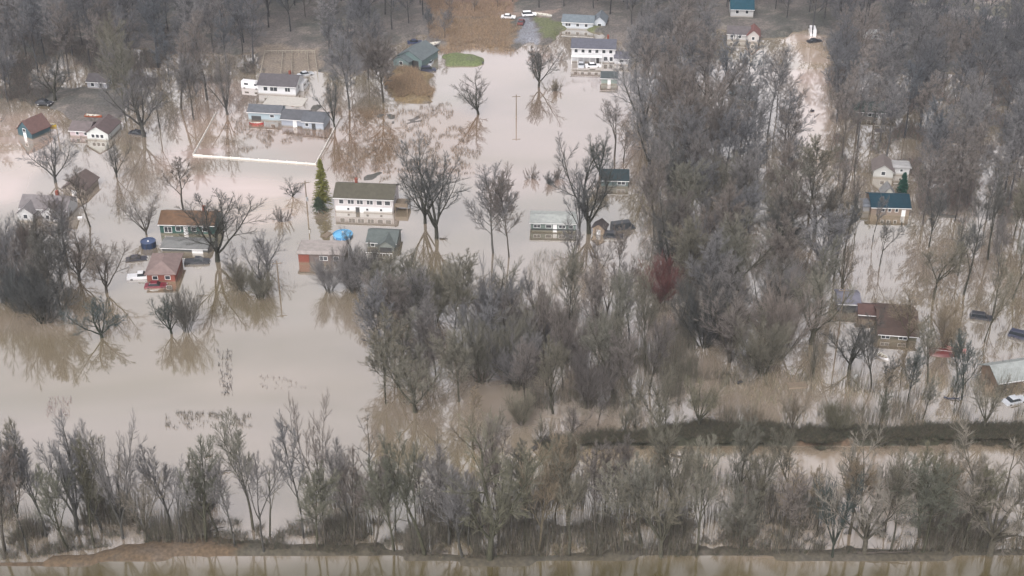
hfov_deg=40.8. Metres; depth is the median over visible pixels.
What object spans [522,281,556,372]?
bare tree
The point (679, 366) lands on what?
saplings
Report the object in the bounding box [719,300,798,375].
bare tree
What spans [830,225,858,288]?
bare tree
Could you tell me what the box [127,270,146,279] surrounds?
pickup truck
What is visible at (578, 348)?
bare tree
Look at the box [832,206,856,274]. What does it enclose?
bare tree
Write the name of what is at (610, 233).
parked car
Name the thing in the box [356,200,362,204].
window
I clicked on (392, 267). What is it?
bare tree
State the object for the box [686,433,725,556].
bare tree
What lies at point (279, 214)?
bush
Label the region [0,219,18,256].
bare tree
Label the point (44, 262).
bare tree
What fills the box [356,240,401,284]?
bare tree
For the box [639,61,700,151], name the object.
bare tree
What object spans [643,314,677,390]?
bare tree
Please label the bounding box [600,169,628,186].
cabin
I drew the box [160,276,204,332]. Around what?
bare tree
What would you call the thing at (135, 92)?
bare tree
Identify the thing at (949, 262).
bare tree
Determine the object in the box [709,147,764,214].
bare tree
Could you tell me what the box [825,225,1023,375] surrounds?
flooded weeds
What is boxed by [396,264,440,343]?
bare tree
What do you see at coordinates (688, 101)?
bare tree
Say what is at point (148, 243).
round pool
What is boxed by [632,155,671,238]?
bare tree
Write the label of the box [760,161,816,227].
bare tree
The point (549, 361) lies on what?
bare tree
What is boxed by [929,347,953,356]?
boat
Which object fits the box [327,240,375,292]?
bare tree
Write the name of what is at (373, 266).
bare tree
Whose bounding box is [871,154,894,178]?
cottage
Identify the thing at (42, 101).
parked car
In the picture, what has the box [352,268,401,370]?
bare tree
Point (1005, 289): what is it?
bare tree
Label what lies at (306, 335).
water
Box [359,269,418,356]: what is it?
bare tree
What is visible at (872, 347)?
bare tree
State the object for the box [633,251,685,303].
bare tree
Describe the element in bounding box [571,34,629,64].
two storey house
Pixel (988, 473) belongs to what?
bare tree
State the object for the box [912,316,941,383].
bare tree
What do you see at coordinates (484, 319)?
bare tree
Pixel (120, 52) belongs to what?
bare tree
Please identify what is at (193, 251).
door
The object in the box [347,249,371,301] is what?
bare tree
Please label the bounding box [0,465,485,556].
saplings
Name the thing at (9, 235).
bare tree
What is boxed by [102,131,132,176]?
bare tree
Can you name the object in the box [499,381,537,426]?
bush
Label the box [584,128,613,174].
bare tree
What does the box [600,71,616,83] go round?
shed
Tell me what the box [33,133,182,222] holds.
flooded weeds
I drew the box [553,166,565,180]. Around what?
bush
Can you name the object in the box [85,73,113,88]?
cottage
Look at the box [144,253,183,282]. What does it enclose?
brick house
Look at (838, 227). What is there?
bare tree
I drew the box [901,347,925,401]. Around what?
bare tree
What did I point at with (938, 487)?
bare tree
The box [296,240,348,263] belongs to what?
brick house
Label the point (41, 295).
bare tree
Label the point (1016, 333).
parked car
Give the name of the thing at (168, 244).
outbuilding
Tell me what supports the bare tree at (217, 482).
on the ground
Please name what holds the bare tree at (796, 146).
on the ground
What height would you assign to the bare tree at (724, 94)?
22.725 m
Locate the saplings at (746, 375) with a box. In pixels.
[687,355,1023,425]
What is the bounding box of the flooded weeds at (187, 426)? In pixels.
[165,409,251,428]
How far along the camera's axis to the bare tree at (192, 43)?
369.74 m
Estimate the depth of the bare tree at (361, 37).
382.85 m
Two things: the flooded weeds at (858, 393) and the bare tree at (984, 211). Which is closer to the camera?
the flooded weeds at (858, 393)
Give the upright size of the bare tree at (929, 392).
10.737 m
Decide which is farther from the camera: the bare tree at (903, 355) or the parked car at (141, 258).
the parked car at (141, 258)
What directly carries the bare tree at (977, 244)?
on the ground
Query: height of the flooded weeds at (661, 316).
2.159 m
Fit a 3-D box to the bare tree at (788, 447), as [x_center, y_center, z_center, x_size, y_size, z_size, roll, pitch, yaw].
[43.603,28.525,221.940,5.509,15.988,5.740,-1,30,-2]
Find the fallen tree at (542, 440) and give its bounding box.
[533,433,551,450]
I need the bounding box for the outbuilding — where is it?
[160,236,213,253]
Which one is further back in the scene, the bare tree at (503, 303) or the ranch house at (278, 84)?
the ranch house at (278, 84)
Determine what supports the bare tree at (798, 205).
on the ground
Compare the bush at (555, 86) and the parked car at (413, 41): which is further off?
the parked car at (413, 41)
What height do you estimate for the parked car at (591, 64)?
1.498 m
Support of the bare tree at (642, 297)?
on the ground
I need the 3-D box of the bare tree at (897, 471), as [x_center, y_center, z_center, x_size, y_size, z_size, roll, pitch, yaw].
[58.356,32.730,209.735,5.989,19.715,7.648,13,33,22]
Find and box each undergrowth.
[0,24,258,121]
[0,512,1023,559]
[531,415,1023,451]
[633,129,827,373]
[826,58,1023,224]
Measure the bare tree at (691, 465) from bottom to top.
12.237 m
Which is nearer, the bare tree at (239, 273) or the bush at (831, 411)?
the bush at (831, 411)
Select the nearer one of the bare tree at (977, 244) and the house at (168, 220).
the bare tree at (977, 244)
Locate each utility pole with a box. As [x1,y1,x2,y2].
[273,261,281,289]
[300,180,309,214]
[512,94,520,117]
[837,288,849,338]
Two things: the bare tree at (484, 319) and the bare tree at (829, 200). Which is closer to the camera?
the bare tree at (484, 319)
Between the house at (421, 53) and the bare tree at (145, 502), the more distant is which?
the house at (421, 53)
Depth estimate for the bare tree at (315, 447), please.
206.62 m
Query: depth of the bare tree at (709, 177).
303.93 m
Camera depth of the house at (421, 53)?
394.91 m
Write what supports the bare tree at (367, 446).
on the ground
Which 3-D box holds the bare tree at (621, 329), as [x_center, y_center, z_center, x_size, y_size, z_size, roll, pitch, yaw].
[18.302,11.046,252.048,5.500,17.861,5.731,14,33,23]
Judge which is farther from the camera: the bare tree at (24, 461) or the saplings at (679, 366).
the saplings at (679, 366)
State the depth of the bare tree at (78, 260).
285.91 m
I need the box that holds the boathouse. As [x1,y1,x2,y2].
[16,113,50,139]
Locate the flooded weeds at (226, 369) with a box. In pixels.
[216,349,232,394]
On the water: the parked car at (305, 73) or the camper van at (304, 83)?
the camper van at (304, 83)
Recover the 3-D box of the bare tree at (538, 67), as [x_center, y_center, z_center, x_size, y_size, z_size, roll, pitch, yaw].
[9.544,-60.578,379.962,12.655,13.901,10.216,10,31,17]
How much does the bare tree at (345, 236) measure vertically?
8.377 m
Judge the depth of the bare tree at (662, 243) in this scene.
284.61 m
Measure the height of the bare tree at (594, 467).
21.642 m
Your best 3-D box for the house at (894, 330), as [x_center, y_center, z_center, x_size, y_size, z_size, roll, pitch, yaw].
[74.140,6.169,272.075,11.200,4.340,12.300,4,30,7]
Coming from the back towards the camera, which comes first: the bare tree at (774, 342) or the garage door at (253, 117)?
the garage door at (253, 117)
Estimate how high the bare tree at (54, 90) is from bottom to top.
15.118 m
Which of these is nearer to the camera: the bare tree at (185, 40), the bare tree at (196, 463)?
the bare tree at (196, 463)
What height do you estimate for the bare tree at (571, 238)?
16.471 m
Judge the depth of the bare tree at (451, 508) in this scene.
204.76 m
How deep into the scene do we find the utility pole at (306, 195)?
312.52 m
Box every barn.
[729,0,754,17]
[978,357,1023,387]
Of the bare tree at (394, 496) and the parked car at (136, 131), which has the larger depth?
the parked car at (136, 131)
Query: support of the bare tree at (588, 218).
on the ground
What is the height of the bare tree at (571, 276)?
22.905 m
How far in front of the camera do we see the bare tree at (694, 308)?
262.27 m
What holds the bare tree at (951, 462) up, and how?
on the ground
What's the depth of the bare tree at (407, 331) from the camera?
251.07 m
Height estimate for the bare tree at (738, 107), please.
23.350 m
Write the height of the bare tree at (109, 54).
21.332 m
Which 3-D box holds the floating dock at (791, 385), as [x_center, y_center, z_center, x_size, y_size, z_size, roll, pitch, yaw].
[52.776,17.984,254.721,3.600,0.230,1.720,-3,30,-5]
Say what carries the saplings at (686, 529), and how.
on the ground
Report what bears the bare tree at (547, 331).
on the ground
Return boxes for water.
[0,29,1023,575]
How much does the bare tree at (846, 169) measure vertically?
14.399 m
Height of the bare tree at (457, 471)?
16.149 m
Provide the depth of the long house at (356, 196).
315.51 m
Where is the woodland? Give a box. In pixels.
[0,0,1023,224]
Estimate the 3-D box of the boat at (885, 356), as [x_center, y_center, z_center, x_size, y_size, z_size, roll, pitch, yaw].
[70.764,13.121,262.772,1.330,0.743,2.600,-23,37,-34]
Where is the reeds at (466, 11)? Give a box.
[426,0,521,53]
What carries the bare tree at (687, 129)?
on the ground
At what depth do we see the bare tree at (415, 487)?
212.88 m
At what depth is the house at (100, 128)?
352.49 m
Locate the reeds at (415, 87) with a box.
[382,63,435,97]
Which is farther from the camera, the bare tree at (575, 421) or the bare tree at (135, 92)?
the bare tree at (135, 92)
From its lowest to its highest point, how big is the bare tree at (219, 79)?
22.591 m
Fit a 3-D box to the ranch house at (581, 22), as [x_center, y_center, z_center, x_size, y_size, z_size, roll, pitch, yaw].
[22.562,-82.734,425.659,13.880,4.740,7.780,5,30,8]
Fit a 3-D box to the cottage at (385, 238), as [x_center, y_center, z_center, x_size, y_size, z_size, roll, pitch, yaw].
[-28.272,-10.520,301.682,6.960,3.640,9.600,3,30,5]
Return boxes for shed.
[61,169,99,195]
[591,218,608,234]
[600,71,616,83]
[891,160,911,174]
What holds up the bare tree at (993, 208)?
on the ground
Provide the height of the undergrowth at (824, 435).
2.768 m
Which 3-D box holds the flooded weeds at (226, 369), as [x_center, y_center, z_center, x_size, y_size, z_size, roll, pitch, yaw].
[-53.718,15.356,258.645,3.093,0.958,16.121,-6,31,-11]
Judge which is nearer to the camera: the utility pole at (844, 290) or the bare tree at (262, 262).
the utility pole at (844, 290)
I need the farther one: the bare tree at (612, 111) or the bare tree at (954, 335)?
the bare tree at (612, 111)
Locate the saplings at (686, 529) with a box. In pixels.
[468,449,1023,556]
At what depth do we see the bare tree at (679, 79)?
346.14 m
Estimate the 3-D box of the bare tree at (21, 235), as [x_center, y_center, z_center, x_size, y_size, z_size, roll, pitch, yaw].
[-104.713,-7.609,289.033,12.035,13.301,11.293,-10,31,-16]
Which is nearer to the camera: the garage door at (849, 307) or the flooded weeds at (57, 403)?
the flooded weeds at (57, 403)
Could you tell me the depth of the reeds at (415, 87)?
380.98 m
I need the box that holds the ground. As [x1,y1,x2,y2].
[0,0,1023,566]
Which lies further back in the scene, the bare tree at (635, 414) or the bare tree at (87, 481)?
the bare tree at (635, 414)
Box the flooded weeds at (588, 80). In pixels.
[547,63,638,94]
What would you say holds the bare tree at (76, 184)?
on the ground
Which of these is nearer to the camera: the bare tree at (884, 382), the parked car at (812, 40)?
the bare tree at (884, 382)
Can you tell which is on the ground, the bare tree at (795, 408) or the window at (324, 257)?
the bare tree at (795, 408)
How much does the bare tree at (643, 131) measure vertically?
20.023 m
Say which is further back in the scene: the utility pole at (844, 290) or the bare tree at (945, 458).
the utility pole at (844, 290)
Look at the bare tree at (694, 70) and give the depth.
348.14 m
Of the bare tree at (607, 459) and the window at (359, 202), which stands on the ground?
the bare tree at (607, 459)
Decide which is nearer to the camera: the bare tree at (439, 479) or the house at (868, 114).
the bare tree at (439, 479)
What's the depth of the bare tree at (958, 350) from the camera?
246.37 m
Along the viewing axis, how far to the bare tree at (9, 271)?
274.31 m
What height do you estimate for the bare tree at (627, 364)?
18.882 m
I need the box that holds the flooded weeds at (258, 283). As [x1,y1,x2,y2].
[225,237,305,308]
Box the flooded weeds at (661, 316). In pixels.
[512,245,693,415]
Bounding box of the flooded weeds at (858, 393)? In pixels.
[696,366,1023,425]
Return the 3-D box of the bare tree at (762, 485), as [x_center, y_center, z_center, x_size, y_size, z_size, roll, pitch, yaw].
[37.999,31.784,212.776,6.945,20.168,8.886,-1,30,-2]
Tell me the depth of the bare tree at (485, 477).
217.37 m
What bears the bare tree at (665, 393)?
on the ground
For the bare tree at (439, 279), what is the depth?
270.22 m
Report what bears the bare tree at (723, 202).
on the ground
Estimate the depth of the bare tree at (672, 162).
304.48 m
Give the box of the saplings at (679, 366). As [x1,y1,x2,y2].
[510,287,698,409]
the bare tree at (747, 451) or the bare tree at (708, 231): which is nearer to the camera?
the bare tree at (747, 451)
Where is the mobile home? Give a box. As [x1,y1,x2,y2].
[529,210,576,231]
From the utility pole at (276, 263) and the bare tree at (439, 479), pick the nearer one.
the bare tree at (439, 479)
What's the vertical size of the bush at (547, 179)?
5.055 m
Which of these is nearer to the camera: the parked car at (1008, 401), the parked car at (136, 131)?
the parked car at (1008, 401)
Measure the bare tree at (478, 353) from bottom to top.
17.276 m
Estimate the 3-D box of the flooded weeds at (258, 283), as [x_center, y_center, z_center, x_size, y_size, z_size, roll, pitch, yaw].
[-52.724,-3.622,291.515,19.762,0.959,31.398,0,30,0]
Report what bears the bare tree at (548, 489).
on the ground
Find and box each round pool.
[140,237,155,249]
[333,229,352,239]
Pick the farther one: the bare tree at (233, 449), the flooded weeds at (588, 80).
the flooded weeds at (588, 80)
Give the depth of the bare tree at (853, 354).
256.48 m
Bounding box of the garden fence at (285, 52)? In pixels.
[260,50,317,73]
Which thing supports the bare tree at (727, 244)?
on the ground
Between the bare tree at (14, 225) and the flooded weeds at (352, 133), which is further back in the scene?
the flooded weeds at (352, 133)
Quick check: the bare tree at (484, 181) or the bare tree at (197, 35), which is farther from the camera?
the bare tree at (197, 35)
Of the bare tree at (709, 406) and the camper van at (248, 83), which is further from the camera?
the camper van at (248, 83)
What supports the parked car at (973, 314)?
on the water
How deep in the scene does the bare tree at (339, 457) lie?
209.68 m
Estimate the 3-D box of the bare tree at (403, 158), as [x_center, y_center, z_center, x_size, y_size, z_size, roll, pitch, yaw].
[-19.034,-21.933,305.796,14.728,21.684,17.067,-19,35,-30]
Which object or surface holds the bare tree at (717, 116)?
on the ground
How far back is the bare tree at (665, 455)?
209.71 m
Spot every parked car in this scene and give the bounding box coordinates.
[35,98,53,105]
[126,254,147,261]
[128,129,146,134]
[144,280,166,287]
[297,70,313,75]
[407,39,421,43]
[420,65,435,71]
[501,13,515,19]
[517,19,524,24]
[521,10,536,16]
[578,61,584,67]
[585,62,600,67]
[603,230,623,238]
[806,38,822,42]
[969,310,992,320]
[1002,394,1023,405]
[1007,327,1023,339]
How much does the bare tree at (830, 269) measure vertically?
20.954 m
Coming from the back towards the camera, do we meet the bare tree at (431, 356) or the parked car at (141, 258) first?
the parked car at (141, 258)
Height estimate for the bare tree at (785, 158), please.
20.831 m
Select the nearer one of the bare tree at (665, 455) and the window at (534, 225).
the bare tree at (665, 455)
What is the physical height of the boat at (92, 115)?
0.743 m
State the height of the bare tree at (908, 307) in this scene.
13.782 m
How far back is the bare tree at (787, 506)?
206.78 m
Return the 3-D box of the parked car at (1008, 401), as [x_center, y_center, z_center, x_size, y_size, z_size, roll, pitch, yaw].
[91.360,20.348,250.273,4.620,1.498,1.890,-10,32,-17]
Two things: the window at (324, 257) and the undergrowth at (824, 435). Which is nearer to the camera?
the undergrowth at (824, 435)
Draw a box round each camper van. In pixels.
[241,79,257,88]
[300,78,308,90]
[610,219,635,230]
[808,25,816,35]
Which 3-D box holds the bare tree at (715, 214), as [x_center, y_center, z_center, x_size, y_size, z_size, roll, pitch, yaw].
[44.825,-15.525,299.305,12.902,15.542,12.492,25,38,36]
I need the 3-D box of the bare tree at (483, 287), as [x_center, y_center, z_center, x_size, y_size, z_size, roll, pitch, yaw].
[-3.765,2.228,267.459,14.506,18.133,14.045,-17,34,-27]
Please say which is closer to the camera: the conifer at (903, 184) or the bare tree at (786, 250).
the bare tree at (786, 250)
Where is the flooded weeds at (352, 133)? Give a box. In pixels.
[212,101,481,180]
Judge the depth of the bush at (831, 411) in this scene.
239.78 m
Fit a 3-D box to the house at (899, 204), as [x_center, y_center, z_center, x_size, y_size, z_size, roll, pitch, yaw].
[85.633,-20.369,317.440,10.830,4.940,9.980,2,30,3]
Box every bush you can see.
[271,204,292,221]
[524,164,540,179]
[540,78,562,90]
[543,170,556,185]
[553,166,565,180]
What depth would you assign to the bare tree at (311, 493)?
209.01 m
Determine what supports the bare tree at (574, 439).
on the ground
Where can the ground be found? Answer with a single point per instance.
(770, 18)
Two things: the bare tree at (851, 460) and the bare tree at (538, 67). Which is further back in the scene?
the bare tree at (538, 67)
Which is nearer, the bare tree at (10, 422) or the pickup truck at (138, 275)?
the bare tree at (10, 422)
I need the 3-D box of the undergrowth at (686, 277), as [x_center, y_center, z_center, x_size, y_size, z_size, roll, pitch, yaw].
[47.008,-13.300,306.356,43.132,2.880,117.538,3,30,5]
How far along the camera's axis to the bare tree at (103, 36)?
372.29 m
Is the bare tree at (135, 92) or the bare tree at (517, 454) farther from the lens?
the bare tree at (135, 92)
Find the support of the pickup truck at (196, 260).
on the water
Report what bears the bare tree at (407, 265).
on the ground
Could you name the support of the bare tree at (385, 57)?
on the ground
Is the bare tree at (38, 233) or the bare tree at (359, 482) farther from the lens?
the bare tree at (38, 233)
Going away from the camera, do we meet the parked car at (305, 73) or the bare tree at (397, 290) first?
the bare tree at (397, 290)
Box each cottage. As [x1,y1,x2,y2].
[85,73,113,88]
[365,228,401,254]
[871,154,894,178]
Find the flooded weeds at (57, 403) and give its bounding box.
[46,396,71,417]
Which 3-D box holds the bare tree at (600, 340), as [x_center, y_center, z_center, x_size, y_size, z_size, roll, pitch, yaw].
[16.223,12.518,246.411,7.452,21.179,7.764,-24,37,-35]
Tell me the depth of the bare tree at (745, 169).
300.51 m
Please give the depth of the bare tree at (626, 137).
334.93 m
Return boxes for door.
[192,250,202,253]
[251,116,260,119]
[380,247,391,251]
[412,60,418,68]
[842,306,855,312]
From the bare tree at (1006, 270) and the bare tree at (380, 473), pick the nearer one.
the bare tree at (380, 473)
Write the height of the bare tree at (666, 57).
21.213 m
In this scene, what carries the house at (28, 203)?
on the water
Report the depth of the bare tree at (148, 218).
304.04 m
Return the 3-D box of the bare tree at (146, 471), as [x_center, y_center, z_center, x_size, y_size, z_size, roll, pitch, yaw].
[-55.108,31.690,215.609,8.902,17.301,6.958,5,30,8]
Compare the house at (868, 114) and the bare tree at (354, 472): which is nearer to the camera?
the bare tree at (354, 472)
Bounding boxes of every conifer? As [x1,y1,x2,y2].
[311,197,328,213]
[312,159,332,207]
[896,172,908,192]
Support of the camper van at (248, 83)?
on the water
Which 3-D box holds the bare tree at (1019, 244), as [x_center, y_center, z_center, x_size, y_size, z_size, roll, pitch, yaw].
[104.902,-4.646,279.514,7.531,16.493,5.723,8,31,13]
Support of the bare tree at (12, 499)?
on the ground
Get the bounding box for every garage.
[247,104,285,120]
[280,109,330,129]
[834,289,860,312]
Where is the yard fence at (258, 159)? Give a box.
[192,112,339,164]
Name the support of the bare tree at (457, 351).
on the ground
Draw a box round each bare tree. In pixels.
[0,210,20,276]
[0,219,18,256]
[0,219,37,269]
[0,243,23,301]
[0,256,38,312]
[0,262,82,323]
[0,415,33,535]
[0,428,47,536]
[0,431,27,554]
[0,444,30,552]
[7,210,48,255]
[7,245,51,293]
[15,130,81,182]
[17,229,73,308]
[23,223,60,276]
[27,49,76,100]
[28,463,77,550]
[31,191,77,250]
[33,407,97,534]
[41,200,72,258]
[44,221,74,292]
[52,226,99,280]
[56,295,127,337]
[56,447,102,531]
[60,165,92,226]
[66,430,111,544]
[73,406,147,539]
[82,240,138,292]
[91,11,128,89]
[92,69,172,136]
[94,30,133,121]
[98,39,129,110]
[101,26,137,96]
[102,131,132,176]
[112,192,161,234]
[112,454,171,541]
[134,444,180,527]
[137,63,173,127]
[146,286,183,333]
[155,156,196,209]
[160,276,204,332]
[163,52,205,119]
[169,455,195,540]
[172,24,214,108]
[172,188,275,261]
[174,28,207,99]
[174,433,235,541]
[177,25,204,89]
[184,454,232,532]
[193,42,239,114]
[203,457,234,545]
[209,408,255,529]
[220,241,241,274]
[221,260,250,291]
[232,440,291,552]
[240,243,278,286]
[241,262,279,299]
[251,229,291,268]
[259,460,283,536]
[273,408,309,538]
[279,176,304,196]
[280,386,333,546]
[292,460,340,548]
[305,248,354,292]
[310,72,342,128]
[317,435,352,534]
[318,29,364,109]
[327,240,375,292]
[330,244,369,273]
[332,445,371,548]
[339,226,352,253]
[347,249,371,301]
[348,20,393,79]
[350,453,399,546]
[351,32,400,102]
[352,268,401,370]
[353,413,380,505]
[353,470,376,534]
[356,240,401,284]
[357,300,415,403]
[358,457,409,551]
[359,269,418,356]
[360,257,393,301]
[365,307,430,387]
[367,334,460,412]
[372,251,400,279]
[377,429,428,555]
[379,245,431,328]
[379,274,415,316]
[379,456,405,532]
[385,264,417,301]
[393,470,419,537]
[394,140,468,223]
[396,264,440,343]
[398,128,472,238]
[401,312,445,389]
[402,255,466,323]
[408,290,448,370]
[409,453,433,533]
[414,441,457,545]
[427,325,478,401]
[428,457,475,528]
[429,262,479,330]
[430,428,449,457]
[432,465,484,557]
[440,248,478,315]
[440,405,553,560]
[442,283,508,364]
[445,312,524,383]
[445,403,494,449]
[451,65,489,113]
[452,291,525,339]
[459,469,484,545]
[462,161,519,253]
[462,248,525,334]
[466,311,542,386]
[467,385,483,421]
[472,445,499,520]
[473,413,517,543]
[477,306,538,360]
[483,161,525,256]
[487,403,513,436]
[489,252,524,312]
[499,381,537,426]
[503,445,540,534]
[504,337,543,398]
[505,281,561,338]
[510,438,530,509]
[511,303,557,357]
[516,431,582,553]
[519,267,543,310]
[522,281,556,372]
[525,43,566,86]
[530,335,574,413]
[532,413,554,438]
[546,430,591,555]
[547,298,578,387]
[548,131,626,233]
[550,451,577,528]
[551,245,584,319]
[553,429,582,500]
[558,216,584,270]
[558,300,600,363]
[558,398,593,432]
[561,167,586,234]
[561,338,632,408]
[574,262,609,331]
[574,439,614,549]
[576,309,625,394]
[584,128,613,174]
[587,224,625,298]
[587,258,622,325]
[591,441,625,523]
[594,459,631,550]
[595,97,623,157]
[597,387,611,425]
[598,308,625,372]
[602,267,639,363]
[604,44,688,133]
[606,327,640,409]
[606,445,704,558]
[612,262,637,340]
[612,450,674,544]
[613,220,632,278]
[613,432,635,503]
[616,121,637,162]
[619,402,634,429]
[621,90,678,169]
[621,258,642,299]
[621,358,682,422]
[628,395,641,427]
[630,270,666,365]
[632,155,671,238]
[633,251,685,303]
[639,51,687,117]
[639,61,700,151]
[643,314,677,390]
[644,111,674,173]
[646,134,672,199]
[646,401,694,538]
[646,440,671,517]
[648,189,689,274]
[654,90,739,165]
[654,187,696,254]
[655,71,732,145]
[660,62,697,106]
[662,141,696,222]
[662,214,715,302]
[663,98,713,187]
[664,254,754,348]
[665,157,710,231]
[666,84,715,177]
[679,213,748,283]
[680,56,748,112]
[681,60,722,120]
[683,374,733,425]
[684,226,743,316]
[685,446,697,503]
[686,129,723,211]
[686,155,722,224]
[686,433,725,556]
[692,455,710,528]
[693,74,754,154]
[693,276,765,362]
[695,190,748,235]
[698,177,756,258]
[703,80,747,177]
[705,83,740,152]
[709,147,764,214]
[711,474,770,548]
[713,207,804,290]
[715,231,753,289]
[715,253,754,330]
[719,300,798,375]
[720,179,766,242]
[725,414,765,513]
[728,142,768,232]
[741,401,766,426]
[742,257,799,327]
[742,442,782,525]
[745,267,830,359]
[753,211,807,275]
[753,252,808,312]
[757,193,807,279]
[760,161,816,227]
[763,138,808,196]
[766,423,799,502]
[769,173,822,253]
[772,461,807,528]
[773,465,813,549]
[774,132,808,195]
[779,389,812,428]
[785,271,857,344]
[792,154,846,231]
[794,204,852,276]
[795,132,843,212]
[804,336,827,375]
[804,472,866,557]
[807,232,843,319]
[809,464,827,528]
[813,422,919,554]
[818,187,840,245]
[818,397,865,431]
[821,307,886,370]
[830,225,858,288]
[831,154,853,201]
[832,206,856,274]
[834,445,881,534]
[840,192,864,261]
[840,199,863,248]
[840,439,868,511]
[847,175,865,207]
[850,141,862,184]
[854,323,883,386]
[872,195,889,241]
[874,368,898,420]
[875,389,893,429]
[879,216,910,265]
[880,355,899,392]
[883,444,912,550]
[884,460,909,530]
[885,285,925,348]
[890,451,967,552]
[895,346,911,384]
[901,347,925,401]
[905,440,957,537]
[907,452,920,509]
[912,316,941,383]
[917,240,971,298]
[921,375,941,418]
[925,189,947,246]
[928,286,968,348]
[933,444,955,480]
[943,449,969,525]
[946,328,985,399]
[948,326,967,379]
[949,218,987,294]
[949,418,1023,558]
[951,364,966,411]
[954,216,979,275]
[962,371,1014,429]
[962,464,1007,544]
[966,456,989,512]
[972,194,1010,238]
[983,171,1012,259]
[984,271,1022,341]
[988,251,1015,315]
[992,214,1012,276]
[1007,178,1023,254]
[1008,468,1023,548]
[1012,225,1023,298]
[1013,179,1023,235]
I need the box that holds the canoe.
[249,122,263,124]
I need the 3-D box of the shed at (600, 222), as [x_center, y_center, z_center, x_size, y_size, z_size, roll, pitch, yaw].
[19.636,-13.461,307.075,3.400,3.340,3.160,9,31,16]
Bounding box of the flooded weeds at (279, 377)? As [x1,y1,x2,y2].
[260,374,301,387]
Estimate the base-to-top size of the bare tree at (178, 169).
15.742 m
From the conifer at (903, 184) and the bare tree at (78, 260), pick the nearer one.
the bare tree at (78, 260)
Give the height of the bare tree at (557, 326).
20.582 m
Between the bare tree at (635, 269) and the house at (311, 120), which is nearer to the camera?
the bare tree at (635, 269)
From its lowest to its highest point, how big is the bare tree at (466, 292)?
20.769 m
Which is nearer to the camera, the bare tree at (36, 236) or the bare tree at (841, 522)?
the bare tree at (841, 522)
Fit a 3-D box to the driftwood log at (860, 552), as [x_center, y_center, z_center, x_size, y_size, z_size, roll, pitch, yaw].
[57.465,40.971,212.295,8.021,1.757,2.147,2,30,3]
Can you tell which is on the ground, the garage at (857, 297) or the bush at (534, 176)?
the bush at (534, 176)
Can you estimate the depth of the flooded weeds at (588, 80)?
385.30 m
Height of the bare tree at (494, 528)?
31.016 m
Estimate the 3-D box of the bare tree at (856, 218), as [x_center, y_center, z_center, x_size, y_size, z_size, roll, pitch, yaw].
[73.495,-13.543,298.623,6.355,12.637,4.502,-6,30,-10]
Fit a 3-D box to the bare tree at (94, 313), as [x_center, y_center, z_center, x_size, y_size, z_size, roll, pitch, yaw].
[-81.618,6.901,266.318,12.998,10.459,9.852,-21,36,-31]
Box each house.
[16,190,77,221]
[68,114,121,140]
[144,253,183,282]
[157,205,220,234]
[256,70,307,105]
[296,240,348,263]
[333,177,408,213]
[392,40,438,68]
[561,10,608,29]
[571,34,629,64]
[727,23,760,42]
[729,85,758,101]
[852,100,897,118]
[857,302,919,342]
[860,181,911,215]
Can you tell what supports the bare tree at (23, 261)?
on the ground
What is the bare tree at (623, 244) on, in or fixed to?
on the ground
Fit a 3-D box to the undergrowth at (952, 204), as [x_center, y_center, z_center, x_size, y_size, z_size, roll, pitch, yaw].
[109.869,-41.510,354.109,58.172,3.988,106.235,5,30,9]
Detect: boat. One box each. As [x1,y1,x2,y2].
[84,114,101,117]
[536,12,551,16]
[875,352,888,360]
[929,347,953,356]
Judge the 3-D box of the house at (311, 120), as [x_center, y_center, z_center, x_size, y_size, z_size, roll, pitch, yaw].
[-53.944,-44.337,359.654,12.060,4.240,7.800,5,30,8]
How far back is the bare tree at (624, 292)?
255.20 m
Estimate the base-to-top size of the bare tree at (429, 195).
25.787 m
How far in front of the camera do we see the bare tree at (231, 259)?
287.06 m
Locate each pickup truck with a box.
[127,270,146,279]
[184,256,209,264]
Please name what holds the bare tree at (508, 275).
on the ground
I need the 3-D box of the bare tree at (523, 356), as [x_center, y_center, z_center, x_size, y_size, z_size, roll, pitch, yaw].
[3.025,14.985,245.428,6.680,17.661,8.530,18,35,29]
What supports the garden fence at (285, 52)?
on the ground
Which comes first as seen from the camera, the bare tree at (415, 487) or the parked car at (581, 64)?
the bare tree at (415, 487)
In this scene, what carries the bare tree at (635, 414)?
on the ground
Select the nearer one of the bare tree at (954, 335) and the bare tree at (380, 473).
the bare tree at (380, 473)
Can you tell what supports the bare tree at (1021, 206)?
on the ground
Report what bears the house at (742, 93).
on the ground
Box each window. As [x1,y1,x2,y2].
[164,227,171,232]
[270,87,277,91]
[319,256,327,260]
[347,199,353,203]
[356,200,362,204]
[366,200,372,204]
[384,201,390,205]
[533,224,540,227]
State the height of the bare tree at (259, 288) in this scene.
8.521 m
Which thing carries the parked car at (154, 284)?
in the water
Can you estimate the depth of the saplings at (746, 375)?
248.37 m
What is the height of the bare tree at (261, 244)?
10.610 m
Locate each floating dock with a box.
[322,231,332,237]
[786,382,807,388]

